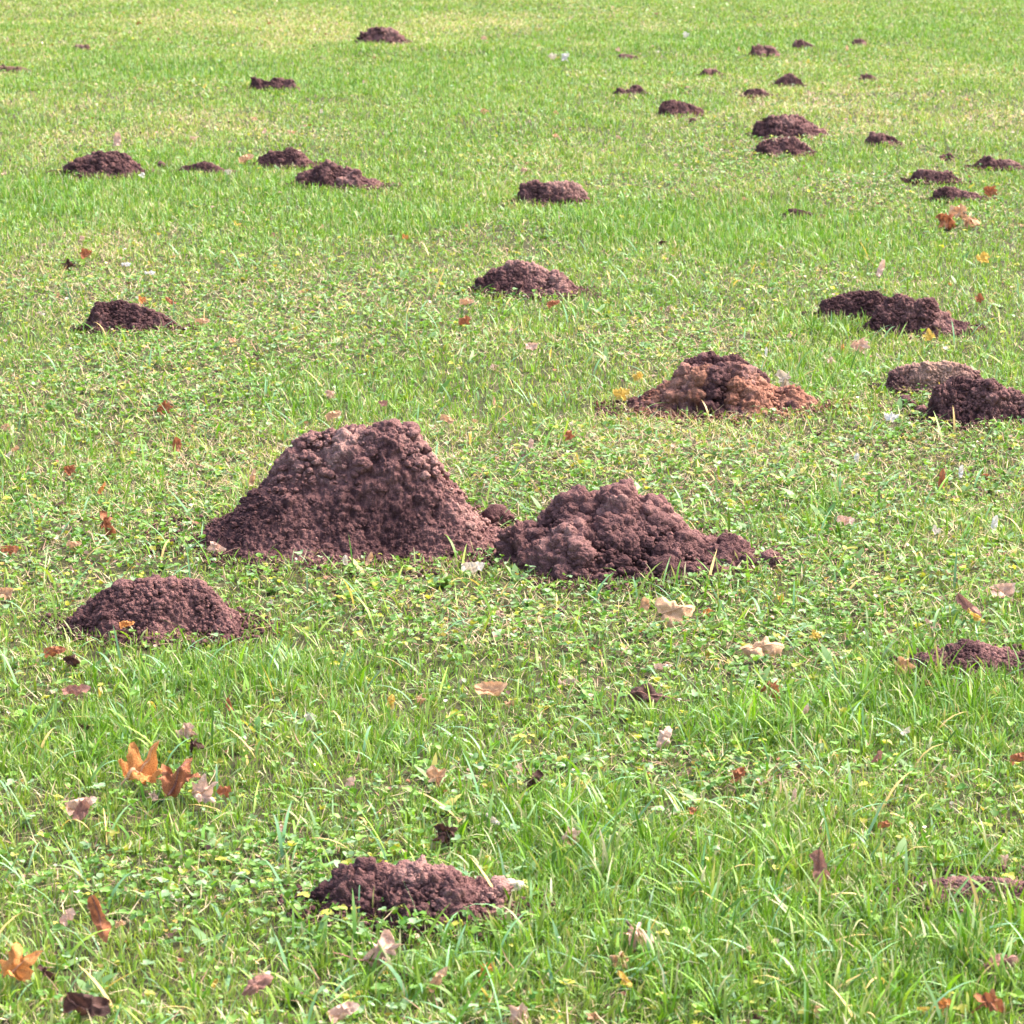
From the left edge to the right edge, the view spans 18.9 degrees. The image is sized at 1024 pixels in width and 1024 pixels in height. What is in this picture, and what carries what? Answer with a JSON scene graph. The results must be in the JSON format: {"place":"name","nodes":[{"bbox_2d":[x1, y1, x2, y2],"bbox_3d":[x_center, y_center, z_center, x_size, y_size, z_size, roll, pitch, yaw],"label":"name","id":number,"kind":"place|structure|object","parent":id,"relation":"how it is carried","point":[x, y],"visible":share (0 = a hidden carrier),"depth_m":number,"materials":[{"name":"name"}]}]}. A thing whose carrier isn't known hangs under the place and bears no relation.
{"place":"outdoors","nodes":[
{"label":"outdoors","id":0,"kind":"place"},
{"bbox_2d":[0,0,1023,1023],"bbox_3d":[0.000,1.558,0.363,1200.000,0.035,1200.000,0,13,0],"label":"ground","id":1,"kind":"structure","parent":0,"point":[459,579],"depth_m":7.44,"materials":[{"name":"plant"}]},
{"bbox_2d":[0,587,13,599],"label":"fallen leaf","id":2,"kind":"object","parent":1,"relation":"on","point":[5,592],"visible":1,"depth_m":6.22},
{"bbox_2d":[1,545,18,554],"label":"fallen leaf","id":3,"kind":"object","parent":1,"relation":"on","point":[10,548],"visible":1,"depth_m":6.57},
{"bbox_2d":[0,64,31,73],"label":"molehill","id":4,"kind":"object","parent":1,"relation":"on","point":[8,68],"visible":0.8,"depth_m":18.20,"materials":[{"name":"soil"}]},
{"bbox_2d":[0,942,41,981],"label":"fallen leaf","id":5,"kind":"object","parent":1,"relation":"on","point":[16,965],"visible":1,"depth_m":4.20,"materials":[{"name":"plant"}]},
{"bbox_2d":[35,964,54,980],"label":"fallen leaf","id":6,"kind":"object","parent":1,"relation":"on","point":[40,967],"visible":1,"depth_m":4.21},
{"bbox_2d":[44,646,65,657],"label":"fallen leaf","id":7,"kind":"object","parent":1,"relation":"on","point":[53,651],"visible":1,"depth_m":5.78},
{"bbox_2d":[59,908,75,925],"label":"fallen leaf","id":8,"kind":"object","parent":1,"relation":"on","point":[67,916],"visible":1,"depth_m":4.41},
{"bbox_2d":[63,465,75,475],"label":"fallen leaf","id":9,"kind":"object","parent":1,"relation":"on","point":[69,470],"visible":1,"depth_m":7.38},
{"bbox_2d":[63,654,79,667],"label":"fallen leaf","id":10,"kind":"object","parent":1,"relation":"on","point":[72,660],"visible":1,"depth_m":5.75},
{"bbox_2d":[62,683,90,696],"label":"fallen leaf","id":11,"kind":"object","parent":1,"relation":"on","point":[75,689],"visible":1,"depth_m":5.54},
{"bbox_2d":[72,799,89,820],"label":"fallen leaf","id":12,"kind":"object","parent":1,"relation":"on","point":[81,812],"visible":1,"depth_m":4.87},
{"bbox_2d":[65,796,96,815],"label":"fallen leaf","id":13,"kind":"object","parent":1,"relation":"on","point":[71,805],"visible":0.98,"depth_m":4.90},
{"bbox_2d":[63,992,110,1015],"bbox_3d":[-0.563,0.654,4.070,0.063,0.036,0.037,-2,13,-7],"label":"fallen leaf","id":14,"kind":"object","parent":1,"relation":"on","point":[81,1003],"visible":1,"depth_m":4.08,"materials":[{"name":"plant"}]},
{"bbox_2d":[87,895,110,942],"bbox_3d":[-0.588,0.581,4.382,0.024,0.072,0.023,-18,-7,-2],"label":"fallen leaf","id":15,"kind":"object","parent":1,"relation":"on","point":[100,921],"visible":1,"depth_m":4.38,"materials":[{"name":"plant"}]},
{"bbox_2d":[87,511,115,539],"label":"fallen leaf","id":16,"kind":"object","parent":1,"relation":"on","point":[106,520],"visible":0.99,"depth_m":6.79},
{"bbox_2d":[46,150,159,180],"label":"molehill","id":17,"kind":"object","parent":1,"relation":"on","point":[113,163],"visible":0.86,"depth_m":13.22,"materials":[{"name":"soil"}]},
{"bbox_2d":[70,299,198,334],"bbox_3d":[-1.156,-0.587,9.399,0.401,0.127,0.202,0,13,0],"label":"molehill","id":18,"kind":"object","parent":1,"relation":"on","point":[116,313],"visible":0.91,"depth_m":9.37,"materials":[{"name":"soil"}]},
{"bbox_2d":[111,741,162,794],"bbox_3d":[-0.624,0.428,5.056,0.088,0.057,0.132,30,51,28],"label":"fallen leaf","id":19,"kind":"object","parent":1,"relation":"on","point":[137,767],"visible":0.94,"depth_m":5.08,"materials":[{"name":"plant"}]},
{"bbox_2d":[33,574,279,651],"bbox_3d":[-0.698,0.192,6.064,0.482,0.141,0.378,0,13,0],"label":"molehill","id":20,"kind":"object","parent":1,"relation":"on","point":[153,602],"visible":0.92,"depth_m":6.01,"materials":[{"name":"soil"}]},
{"bbox_2d":[157,400,172,414],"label":"fallen leaf","id":21,"kind":"object","parent":1,"relation":"on","point":[165,405],"visible":1,"depth_m":8.04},
{"bbox_2d":[157,758,200,797],"bbox_3d":[-0.543,0.430,5.012,0.081,0.051,0.080,24,53,19],"label":"fallen leaf","id":22,"kind":"object","parent":1,"relation":"on","point":[173,784],"visible":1,"depth_m":5.00,"materials":[{"name":"plant"}]},
{"bbox_2d":[175,722,197,740],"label":"fallen leaf","id":23,"kind":"object","parent":1,"relation":"on","point":[188,727],"visible":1,"depth_m":5.29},
{"bbox_2d":[187,737,204,752],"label":"fallen leaf","id":24,"kind":"object","parent":1,"relation":"on","point":[196,744],"visible":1,"depth_m":5.23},
{"bbox_2d":[171,160,236,176],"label":"molehill","id":25,"kind":"object","parent":1,"relation":"on","point":[204,165],"visible":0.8,"depth_m":13.28,"materials":[{"name":"soil"}]},
{"bbox_2d":[191,773,217,803],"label":"fallen leaf","id":26,"kind":"object","parent":1,"relation":"on","point":[203,790],"visible":1,"depth_m":4.99,"materials":[{"name":"plant"}]},
{"bbox_2d":[207,541,225,552],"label":"fallen leaf","id":27,"kind":"object","parent":1,"relation":"on","point":[213,546],"visible":1,"depth_m":6.54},
{"bbox_2d":[217,785,231,797],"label":"fallen leaf","id":28,"kind":"object","parent":1,"relation":"on","point":[224,790],"visible":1,"depth_m":5.00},
{"bbox_2d":[240,974,273,995],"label":"fallen leaf","id":29,"kind":"object","parent":1,"relation":"on","point":[256,983],"visible":0.99,"depth_m":4.19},
{"bbox_2d":[248,76,302,90],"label":"molehill","id":30,"kind":"object","parent":1,"relation":"on","point":[273,82],"visible":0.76,"depth_m":17.03,"materials":[{"name":"soil"}]},
{"bbox_2d":[245,147,322,169],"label":"molehill","id":31,"kind":"object","parent":1,"relation":"on","point":[291,156],"visible":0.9,"depth_m":13.58,"materials":[{"name":"soil"}]},
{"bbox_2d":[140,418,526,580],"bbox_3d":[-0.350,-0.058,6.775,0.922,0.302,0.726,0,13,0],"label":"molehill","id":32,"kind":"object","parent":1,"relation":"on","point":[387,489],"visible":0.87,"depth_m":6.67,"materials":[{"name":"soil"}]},
{"bbox_2d":[325,410,341,420],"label":"fallen leaf","id":33,"kind":"object","parent":1,"relation":"on","point":[331,415],"visible":1,"depth_m":7.98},
{"bbox_2d":[279,159,400,191],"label":"molehill","id":34,"kind":"object","parent":1,"relation":"on","point":[327,172],"visible":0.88,"depth_m":12.71,"materials":[{"name":"soil"}]},
{"bbox_2d":[328,1001,358,1023],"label":"fallen leaf","id":35,"kind":"object","parent":1,"relation":"on","point":[341,1011],"visible":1,"depth_m":4.09,"materials":[{"name":"plant"}]},
{"bbox_2d":[333,929,402,966],"bbox_3d":[-0.196,0.616,4.262,0.100,0.053,0.048,-8,15,-30],"label":"fallen leaf","id":36,"kind":"object","parent":1,"relation":"on","point":[387,938],"visible":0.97,"depth_m":4.28,"materials":[{"name":"plant"}]},
{"bbox_2d":[355,26,411,45],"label":"molehill","id":37,"kind":"object","parent":1,"relation":"on","point":[390,35],"visible":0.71,"depth_m":20.20,"materials":[{"name":"soil"}]},
{"bbox_2d":[275,854,555,945],"bbox_3d":[-0.140,0.561,4.532,0.420,0.116,0.288,0,13,0],"label":"molehill","id":38,"kind":"object","parent":1,"relation":"on","point":[441,886],"visible":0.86,"depth_m":4.50,"materials":[{"name":"soil"}]},
{"bbox_2d":[507,878,525,891],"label":"fallen leaf","id":39,"kind":"object","parent":38,"relation":"on","point":[518,883],"visible":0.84,"depth_m":4.57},
{"bbox_2d":[426,765,445,788],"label":"fallen leaf","id":40,"kind":"object","parent":1,"relation":"on","point":[434,774],"visible":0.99,"depth_m":5.05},
{"bbox_2d":[426,966,447,992],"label":"fallen leaf","id":41,"kind":"object","parent":1,"relation":"on","point":[437,978],"visible":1,"depth_m":4.20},
{"bbox_2d":[433,823,457,847],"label":"fallen leaf","id":42,"kind":"object","parent":1,"relation":"on","point":[442,836],"visible":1,"depth_m":4.80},
{"bbox_2d":[461,561,484,574],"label":"fallen leaf","id":43,"kind":"object","parent":1,"relation":"on","point":[472,567],"visible":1,"depth_m":6.38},
{"bbox_2d":[474,681,507,695],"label":"fallen leaf","id":44,"kind":"object","parent":1,"relation":"on","point":[492,688],"visible":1,"depth_m":5.58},
{"bbox_2d":[479,504,514,526],"bbox_3d":[-0.036,0.007,6.917,0.072,0.058,0.071,-8,16,-32],"label":"soil clod","id":45,"kind":"object","parent":1,"relation":"on","point":[493,513],"visible":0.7,"depth_m":6.89,"materials":[{"name":"soil"}]},
{"bbox_2d":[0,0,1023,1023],"bbox_3d":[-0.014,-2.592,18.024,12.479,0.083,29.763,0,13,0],"label":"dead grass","id":46,"kind":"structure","parent":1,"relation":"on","point":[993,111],"depth_m":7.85,"materials":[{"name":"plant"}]},
{"bbox_2d":[0,0,1023,1003],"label":"weeds","id":47,"kind":"object","parent":1,"relation":"on","point":[198,933],"visible":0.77,"depth_m":6.98,"materials":[{"name":"green plant"}]},
{"bbox_2d":[0,0,1023,1023],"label":"clover","id":48,"kind":"object","parent":1,"relation":"on","point":[432,630],"visible":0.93,"depth_m":6.73,"materials":[{"name":"green plant"}]},
{"bbox_2d":[0,0,1023,1023],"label":"plant litter","id":49,"kind":"object","parent":1,"relation":"on","point":[477,465],"visible":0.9,"depth_m":7.63,"materials":[{"name":"plant"}]},
{"bbox_2d":[7,1,1023,933],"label":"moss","id":50,"kind":"object","parent":1,"relation":"on","point":[475,425],"visible":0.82,"depth_m":6.56,"materials":[{"name":"green plant"}]},
{"bbox_2d":[508,1002,527,1023],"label":"fallen leaf","id":51,"kind":"object","parent":1,"relation":"on","point":[515,1012],"visible":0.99,"depth_m":4.10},
{"bbox_2d":[453,259,601,300],"bbox_3d":[0.051,-0.757,10.091,0.490,0.143,0.303,0,13,0],"label":"molehill","id":52,"kind":"object","parent":1,"relation":"on","point":[526,277],"visible":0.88,"depth_m":10.06,"materials":[{"name":"soil"}]},
{"bbox_2d":[523,764,543,797],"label":"fallen leaf","id":53,"kind":"object","parent":1,"relation":"on","point":[538,774],"visible":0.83,"depth_m":5.03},
{"bbox_2d":[506,179,599,207],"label":"molehill","id":54,"kind":"object","parent":1,"relation":"on","point":[553,192],"visible":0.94,"depth_m":12.21,"materials":[{"name":"soil"}]},
{"bbox_2d":[561,827,580,845],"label":"fallen leaf","id":55,"kind":"object","parent":1,"relation":"on","point":[574,834],"visible":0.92,"depth_m":4.77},
{"bbox_2d":[609,951,631,970],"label":"fallen leaf","id":56,"kind":"object","parent":1,"relation":"on","point":[613,958],"visible":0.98,"depth_m":4.28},
{"bbox_2d":[613,387,629,400],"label":"fallen leaf","id":57,"kind":"object","parent":1,"relation":"on","point":[620,393],"visible":1,"depth_m":8.28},
{"bbox_2d":[617,971,632,987],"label":"fallen leaf","id":58,"kind":"object","parent":1,"relation":"on","point":[626,981],"visible":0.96,"depth_m":4.19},
{"bbox_2d":[464,478,795,596],"bbox_3d":[0.250,0.032,6.589,0.722,0.207,0.599,0,13,0],"label":"molehill","id":59,"kind":"object","parent":1,"relation":"on","point":[622,527],"visible":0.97,"depth_m":6.50,"materials":[{"name":"soil"}]},
{"bbox_2d":[613,84,650,96],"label":"molehill","id":60,"kind":"object","parent":1,"relation":"on","point":[635,89],"visible":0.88,"depth_m":16.79,"materials":[{"name":"soil"}]},
{"bbox_2d":[623,920,655,952],"bbox_3d":[0.179,0.600,4.342,0.046,0.041,0.047,4,14,16],"label":"fallen leaf","id":61,"kind":"object","parent":1,"relation":"on","point":[629,933],"visible":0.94,"depth_m":4.34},
{"bbox_2d":[639,597,650,611],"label":"fallen leaf","id":62,"kind":"object","parent":1,"relation":"on","point":[645,604],"visible":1,"depth_m":6.17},
{"bbox_2d":[628,683,687,702],"bbox_3d":[0.264,0.328,5.522,0.109,0.041,0.021,4,-32,3],"label":"fallen leaf","id":63,"kind":"object","parent":1,"relation":"on","point":[641,691],"visible":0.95,"depth_m":5.52,"materials":[{"name":"plant"}]},
{"bbox_2d":[656,726,671,747],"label":"fallen leaf","id":64,"kind":"object","parent":1,"relation":"on","point":[662,737],"visible":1,"depth_m":5.28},
{"bbox_2d":[655,597,694,627],"bbox_3d":[0.326,0.195,6.089,0.079,0.075,0.038,-9,-27,-4],"label":"fallen leaf","id":65,"kind":"object","parent":1,"relation":"on","point":[666,608],"visible":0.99,"depth_m":6.08,"materials":[{"name":"plant"}]},
{"bbox_2d":[656,99,703,117],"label":"molehill","id":66,"kind":"object","parent":1,"relation":"on","point":[673,106],"visible":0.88,"depth_m":15.72,"materials":[{"name":"soil"}]},
{"bbox_2d":[696,68,726,76],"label":"molehill","id":67,"kind":"object","parent":1,"relation":"on","point":[710,71],"visible":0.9,"depth_m":17.88,"materials":[{"name":"soil"}]},
{"bbox_2d":[672,351,770,383],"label":"molehill","id":68,"kind":"object","parent":1,"relation":"on","point":[711,357],"visible":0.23,"depth_m":8.32,"materials":[{"name":"soil"}]},
{"bbox_2d":[593,361,851,424],"bbox_3d":[0.563,-0.322,8.199,0.688,0.174,0.378,0,13,0],"label":"molehill","id":69,"kind":"object","parent":1,"relation":"on","point":[739,388],"visible":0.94,"depth_m":8.13,"materials":[{"name":"soil"}]},
{"bbox_2d":[730,767,746,785],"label":"fallen leaf","id":70,"kind":"object","parent":1,"relation":"on","point":[738,773],"visible":1,"depth_m":5.05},
{"bbox_2d":[736,555,755,567],"bbox_3d":[0.494,0.106,6.517,0.041,0.033,0.038,-5,14,-22],"label":"soil clod","id":71,"kind":"object","parent":1,"relation":"on","point":[741,558],"visible":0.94,"depth_m":6.51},
{"bbox_2d":[739,88,772,98],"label":"molehill","id":72,"kind":"object","parent":1,"relation":"on","point":[756,91],"visible":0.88,"depth_m":16.66,"materials":[{"name":"soil"}]},
{"bbox_2d":[740,636,784,656],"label":"fallen leaf","id":73,"kind":"object","parent":1,"relation":"on","point":[766,645],"visible":1,"depth_m":5.83,"materials":[{"name":"plant"}]},
{"bbox_2d":[748,44,780,57],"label":"molehill","id":74,"kind":"object","parent":1,"relation":"on","point":[759,49],"visible":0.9,"depth_m":19.28,"materials":[{"name":"soil"}]},
{"bbox_2d":[756,549,781,565],"bbox_3d":[0.546,0.101,6.534,0.057,0.038,0.052,0,13,0],"label":"soil clod","id":75,"kind":"object","parent":1,"relation":"on","point":[767,554],"visible":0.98,"depth_m":6.52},
{"bbox_2d":[760,678,781,700],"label":"fallen leaf","id":76,"kind":"object","parent":1,"relation":"on","point":[774,685],"visible":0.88,"depth_m":5.56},
{"bbox_2d":[753,136,820,156],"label":"molehill","id":77,"kind":"object","parent":1,"relation":"on","point":[793,145],"visible":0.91,"depth_m":13.98,"materials":[{"name":"soil"}]},
{"bbox_2d":[769,73,806,87],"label":"molehill","id":78,"kind":"object","parent":1,"relation":"on","point":[789,79],"visible":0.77,"depth_m":17.25,"materials":[{"name":"soil"}]},
{"bbox_2d":[775,369,801,386],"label":"fallen leaf","id":79,"kind":"object","parent":1,"relation":"on","point":[782,376],"visible":0.76,"depth_m":8.35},
{"bbox_2d":[745,113,834,139],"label":"molehill","id":80,"kind":"object","parent":1,"relation":"on","point":[795,125],"visible":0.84,"depth_m":14.65,"materials":[{"name":"soil"}]},
{"bbox_2d":[776,208,824,220],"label":"molehill","id":81,"kind":"object","parent":1,"relation":"on","point":[791,210],"visible":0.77,"depth_m":11.96,"materials":[{"name":"soil"}]},
{"bbox_2d":[792,39,813,49],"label":"molehill","id":82,"kind":"object","parent":1,"relation":"on","point":[798,44],"visible":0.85,"depth_m":19.84,"materials":[{"name":"soil"}]},
{"bbox_2d":[809,835,829,885],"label":"fallen leaf","id":83,"kind":"object","parent":1,"relation":"on","point":[818,859],"visible":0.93,"depth_m":4.60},
{"bbox_2d":[801,290,886,323],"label":"molehill","id":84,"kind":"object","parent":1,"relation":"on","point":[848,303],"visible":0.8,"depth_m":9.58,"materials":[{"name":"soil"}]},
{"bbox_2d":[836,515,854,525],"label":"fallen leaf","id":85,"kind":"object","parent":1,"relation":"on","point":[845,520],"visible":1,"depth_m":6.84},
{"bbox_2d":[850,337,870,354],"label":"fallen leaf","id":86,"kind":"object","parent":1,"relation":"on","point":[863,344],"visible":0.97,"depth_m":9.00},
{"bbox_2d":[876,259,884,276],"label":"fallen leaf","id":87,"kind":"object","parent":1,"relation":"on","point":[881,267],"visible":1,"depth_m":10.17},
{"bbox_2d":[861,131,902,146],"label":"molehill","id":88,"kind":"object","parent":1,"relation":"on","point":[874,137],"visible":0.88,"depth_m":14.32,"materials":[{"name":"soil"}]},
{"bbox_2d":[894,656,915,677],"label":"fallen leaf","id":89,"kind":"object","parent":1,"relation":"on","point":[905,664],"visible":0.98,"depth_m":5.70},
{"bbox_2d":[899,395,916,409],"bbox_3d":[1.052,-0.294,8.204,0.051,0.039,0.045,11,17,40],"label":"soil clod","id":90,"kind":"object","parent":1,"relation":"on","point":[908,398],"visible":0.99,"depth_m":8.19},
{"bbox_2d":[846,293,988,339],"bbox_3d":[1.241,-0.596,9.415,0.443,0.148,0.247,0,13,0],"label":"molehill","id":91,"kind":"object","parent":1,"relation":"on","point":[897,309],"visible":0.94,"depth_m":9.38,"materials":[{"name":"soil"}]},
{"bbox_2d":[868,360,982,396],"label":"molehill","id":92,"kind":"object","parent":1,"relation":"on","point":[931,374],"visible":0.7,"depth_m":8.39,"materials":[{"name":"soil"}]},
{"bbox_2d":[901,168,970,184],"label":"molehill","id":93,"kind":"object","parent":1,"relation":"on","point":[937,177],"visible":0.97,"depth_m":12.99,"materials":[{"name":"soil"}]},
{"bbox_2d":[934,997,954,1014],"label":"fallen leaf","id":94,"kind":"object","parent":1,"relation":"on","point":[943,1002],"visible":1,"depth_m":4.11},
{"bbox_2d":[935,212,955,229],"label":"fallen leaf","id":95,"kind":"object","parent":1,"relation":"on","point":[948,220],"visible":0.99,"depth_m":11.60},
{"bbox_2d":[869,638,1023,689],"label":"molehill","id":96,"kind":"object","parent":1,"relation":"on","point":[970,651],"visible":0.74,"depth_m":5.74,"materials":[{"name":"soil"}]},
{"bbox_2d":[878,865,1023,921],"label":"molehill","id":97,"kind":"object","parent":1,"relation":"on","point":[958,881],"visible":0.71,"depth_m":4.55,"materials":[{"name":"soil"}]},
{"bbox_2d":[948,203,966,217],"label":"fallen leaf","id":98,"kind":"object","parent":1,"relation":"on","point":[956,211],"visible":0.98,"depth_m":11.71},
{"bbox_2d":[922,186,997,202],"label":"molehill","id":99,"kind":"object","parent":1,"relation":"on","point":[952,193],"visible":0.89,"depth_m":12.43,"materials":[{"name":"soil"}]},
{"bbox_2d":[908,375,1023,431],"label":"molehill","id":100,"kind":"object","parent":1,"relation":"on","point":[968,400],"visible":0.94,"depth_m":7.97,"materials":[{"name":"soil"}]},
{"bbox_2d":[956,593,981,616],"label":"fallen leaf","id":101,"kind":"object","parent":1,"relation":"on","point":[964,602],"visible":0.96,"depth_m":6.09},
{"bbox_2d":[960,211,979,228],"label":"fallen leaf","id":102,"kind":"object","parent":1,"relation":"on","point":[971,221],"visible":1,"depth_m":11.57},
{"bbox_2d":[976,251,989,262],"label":"fallen leaf","id":103,"kind":"object","parent":1,"relation":"on","point":[984,256],"visible":1,"depth_m":10.71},
{"bbox_2d":[971,989,1005,1013],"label":"fallen leaf","id":104,"kind":"object","parent":1,"relation":"on","point":[990,1000],"visible":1,"depth_m":4.10,"materials":[{"name":"plant"}]},
{"bbox_2d":[983,186,997,197],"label":"fallen leaf","id":105,"kind":"object","parent":1,"relation":"on","point":[990,191],"visible":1,"depth_m":12.49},
{"bbox_2d":[963,155,1023,171],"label":"molehill","id":106,"kind":"object","parent":1,"relation":"on","point":[988,161],"visible":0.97,"depth_m":13.49,"materials":[{"name":"soil"}]},
{"bbox_2d":[979,953,1018,972],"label":"fallen leaf","id":107,"kind":"object","parent":1,"relation":"on","point":[1011,959],"visible":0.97,"depth_m":4.25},
{"bbox_2d":[989,583,1015,597],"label":"fallen leaf","id":108,"kind":"object","parent":1,"relation":"on","point":[1007,589],"visible":0.96,"depth_m":6.23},
{"bbox_2d":[1010,752,1023,764],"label":"fallen leaf","id":109,"kind":"object","parent":1,"relation":"on","point":[1017,757],"visible":1,"depth_m":5.13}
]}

